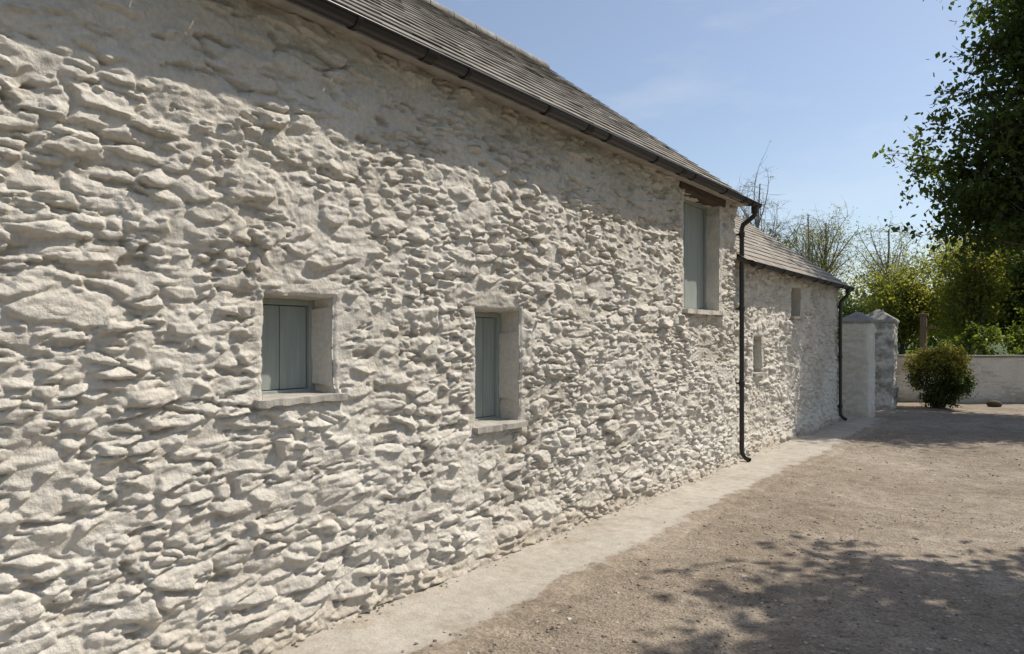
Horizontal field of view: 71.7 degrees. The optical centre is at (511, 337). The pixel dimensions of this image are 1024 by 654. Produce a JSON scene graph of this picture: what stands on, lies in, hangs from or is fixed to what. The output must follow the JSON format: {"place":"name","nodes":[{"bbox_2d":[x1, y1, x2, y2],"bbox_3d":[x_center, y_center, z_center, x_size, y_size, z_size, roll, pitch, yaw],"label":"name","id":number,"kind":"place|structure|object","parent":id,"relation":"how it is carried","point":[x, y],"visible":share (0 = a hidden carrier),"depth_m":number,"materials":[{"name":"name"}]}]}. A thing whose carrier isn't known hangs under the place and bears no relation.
{"place":"outdoors","nodes":[
{"label":"outdoors","id":0,"kind":"place"},
{"bbox_2d":[0,0,762,653],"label":"whitewashed stone barn","id":1,"kind":"structure","parent":0,"point":[316,316],"depth_m":3.82,"materials":[{"name":"white stone"}]},
{"bbox_2d":[262,388,308,393],"bbox_3d":[-1.268,0.318,3.860,0.044,0.065,0.360,0,0,37],"label":"window frame","id":2,"kind":"structure","parent":1,"relation":"in","point":[300,389],"depth_m":3.87,"materials":[{"name":"grey wood"}]},
{"bbox_2d":[263,298,308,305],"bbox_3d":[-1.268,-0.217,3.860,0.044,0.075,0.360,0,0,37],"label":"small window frame top","id":3,"kind":"structure","parent":1,"relation":"in","point":[269,301],"depth_m":3.87,"materials":[{"name":"grey wood"}]},
{"bbox_2d":[304,300,314,390],"bbox_3d":[-1.139,0.048,4.032,0.048,0.605,0.070,0,0,37],"label":"window frame","id":4,"kind":"structure","parent":1,"relation":"in","point":[309,365],"depth_m":4.00,"materials":[{"name":"grey wood"}]},
{"bbox_2d":[475,312,496,317],"bbox_3d":[-0.258,-0.192,5.234,0.044,0.075,0.430,0,0,37],"label":"window frame","id":5,"kind":"structure","parent":1,"relation":"in","point":[477,314],"depth_m":5.29,"materials":[{"name":"grey wood"}]},
{"bbox_2d":[475,416,496,420],"bbox_3d":[-0.258,0.628,5.234,0.044,0.065,0.430,0,0,37],"label":"window frame","id":6,"kind":"structure","parent":1,"relation":"in","point":[488,417],"depth_m":5.29,"materials":[{"name":"grey wood"}]},
{"bbox_2d":[493,313,501,417],"bbox_3d":[-0.107,0.215,5.434,0.048,0.890,0.070,0,0,37],"label":"window frame","id":7,"kind":"structure","parent":1,"relation":"in","point":[497,321],"depth_m":5.40,"materials":[{"name":"grey wood"}]},
{"bbox_2d":[683,199,704,209],"bbox_3d":[2.048,-1.603,8.261,0.044,0.075,0.980,0,0,37],"label":"loft window frame top","id":8,"kind":"structure","parent":1,"relation":"in","point":[691,203],"depth_m":8.37,"materials":[{"name":"grey wood"}]},
{"bbox_2d":[703,207,706,309],"bbox_3d":[2.364,-0.960,8.680,0.048,1.360,0.070,0,0,37],"label":"loft window frame far","id":9,"kind":"structure","parent":1,"relation":"in","point":[704,211],"depth_m":8.65,"materials":[{"name":"grey wood"}]},
{"bbox_2d":[271,415,890,653],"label":"concrete path","id":10,"kind":"structure","parent":0,"point":[532,579],"depth_m":4.86,"materials":[{"name":"beige concrete"}]},
{"bbox_2d":[401,401,1023,653],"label":"gravel driveway","id":11,"kind":"structure","parent":0,"point":[1005,420],"depth_m":4.98,"materials":[{"name":"beige gravel"}]},
{"bbox_2d":[292,422,1021,646],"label":"fallen leaves","id":12,"kind":"object","parent":11,"relation":"on","point":[294,643],"visible":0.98,"depth_m":4.88,"materials":[{"name":"brown plant"}]},
{"bbox_2d":[867,309,899,409],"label":"grey gate pier","id":13,"kind":"structure","parent":11,"relation":"on","point":[886,359],"depth_m":15.85,"materials":[{"name":"grey stone"}]},
{"bbox_2d":[986,400,1001,406],"bbox_3d":[11.268,1.542,16.547,0.309,0.178,0.222,0,0,16],"label":"boulder","id":14,"kind":"object","parent":11,"relation":"on","point":[993,403],"visible":0.94,"depth_m":16.47,"materials":[{"name":"grey stone"}]},
{"bbox_2d":[434,0,1014,339],"label":"sky","id":15,"kind":"structure","parent":0,"point":[830,83],"materials":[{"name":"blue"}]},
{"bbox_2d":[837,341,1023,526],"bbox_3d":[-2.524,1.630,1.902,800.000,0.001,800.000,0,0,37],"label":"ground","id":16,"kind":"structure","parent":0,"point":[999,348],"depth_m":99.14,"materials":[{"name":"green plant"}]},
{"bbox_2d":[737,176,779,236],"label":"budding tree","id":17,"kind":"object","parent":16,"relation":"on","point":[750,207],"visible":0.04,"depth_m":43.81,"materials":[{"name":"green plant"}]},
{"bbox_2d":[726,141,820,263],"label":"budding tree","id":18,"kind":"object","parent":16,"relation":"on","point":[758,219],"visible":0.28,"depth_m":40.18,"materials":[{"name":"brown plant"}]},
{"bbox_2d":[732,213,854,459],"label":"whitewashed stone outbuilding","id":19,"kind":"structure","parent":16,"relation":"on","point":[792,357],"depth_m":10.99,"materials":[{"name":"white"}]},
{"bbox_2d":[753,337,754,371],"bbox_3d":[3.435,0.240,10.102,0.048,0.580,0.070,0,0,37],"label":"slit window frame far","id":20,"kind":"structure","parent":19,"relation":"in","point":[754,337],"depth_m":10.06,"materials":[{"name":"grey wood"}]},
{"bbox_2d":[765,208,858,291],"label":"budding tree","id":21,"kind":"object","parent":16,"relation":"on","point":[804,246],"visible":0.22,"depth_m":43.68,"materials":[{"name":"green plant"}]},
{"bbox_2d":[784,199,884,315],"bbox_3d":[17.852,-3.126,39.851,5.670,9.673,4.667,0,0,19],"label":"budding tree","id":22,"kind":"object","parent":16,"relation":"on","point":[826,266],"visible":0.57,"depth_m":39.53,"materials":[{"name":"green plant"}]},
{"bbox_2d":[838,312,877,416],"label":"white gate pier","id":23,"kind":"structure","parent":16,"relation":"on","point":[859,330],"depth_m":14.18,"materials":[{"name":"white paint"}]},
{"bbox_2d":[836,293,909,377],"bbox_3d":[10.229,0.089,23.968,3.918,3.892,5.146,0,0,-19],"label":"hedge","id":24,"kind":"object","parent":16,"relation":"on","point":[849,309],"visible":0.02,"depth_m":22.32,"materials":[{"name":"green plant"}]},
{"bbox_2d":[762,226,1006,354],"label":"distant trees","id":25,"kind":"object","parent":16,"relation":"on","point":[932,341],"visible":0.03,"depth_m":46.73,"materials":[{"name":"green plant"}]},
{"bbox_2d":[835,211,934,318],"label":"budding tree","id":26,"kind":"object","parent":16,"relation":"on","point":[887,262],"visible":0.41,"depth_m":41.10,"materials":[{"name":"green plant"}]},
{"bbox_2d":[847,240,964,353],"bbox_3d":[14.573,-0.874,25.738,4.204,5.168,3.819,0,0,-3],"label":"young maple tree","id":27,"kind":"object","parent":16,"relation":"on","point":[905,304],"visible":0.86,"depth_m":25.48,"materials":[{"name":"green plant"}]},
{"bbox_2d":[918,313,935,351],"bbox_3d":[11.709,0.505,19.976,0.420,2.390,0.240,0,0,37],"label":"wooden post","id":28,"kind":"object","parent":16,"relation":"on","point":[924,327],"visible":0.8,"depth_m":19.96,"materials":[{"name":"brown wood"}]},
{"bbox_2d":[901,341,978,408],"bbox_3d":[9.722,0.886,16.156,1.566,1.649,1.407,0,0,37],"label":"euonymus bush","id":29,"kind":"object","parent":16,"relation":"on","point":[945,368],"visible":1,"depth_m":15.86,"materials":[{"name":"green plant"}]},
{"bbox_2d":[872,0,1023,272],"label":"deciduous tree","id":30,"kind":"object","parent":16,"relation":"on","point":[987,197],"visible":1,"depth_m":15.16,"materials":[{"name":"green plant"}]},
{"bbox_2d":[890,224,1005,350],"bbox_3d":[17.827,-1.458,27.957,4.665,6.327,4.583,0,0,-35],"label":"young maple tree","id":31,"kind":"object","parent":16,"relation":"on","point":[934,283],"visible":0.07,"depth_m":28.19,"materials":[{"name":"green plant"}]},
{"bbox_2d":[896,357,1023,402],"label":"white garden wall","id":32,"kind":"structure","parent":16,"relation":"on","point":[1001,380],"depth_m":17.60,"materials":[{"name":"white paint"}]},
{"bbox_2d":[898,355,1023,357],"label":"slate coping","id":33,"kind":"object","parent":32,"relation":"on","point":[990,356],"visible":0.36,"depth_m":17.57,"materials":[{"name":"grey stone"}]},
{"bbox_2d":[919,228,1023,354],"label":"young maple tree","id":34,"kind":"object","parent":16,"relation":"on","point":[981,299],"visible":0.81,"depth_m":22.95,"materials":[{"name":"green plant"}]},
{"bbox_2d":[938,303,1023,354],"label":"laurel shrub","id":35,"kind":"object","parent":16,"relation":"on","point":[1015,339],"visible":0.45,"depth_m":20.72,"materials":[{"name":"green plant"}]},
{"bbox_2d":[984,239,1023,339],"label":"garden tree","id":36,"kind":"object","parent":16,"relation":"on","point":[1016,273],"visible":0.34,"depth_m":24.73,"materials":[{"name":"green plant"}]}
]}

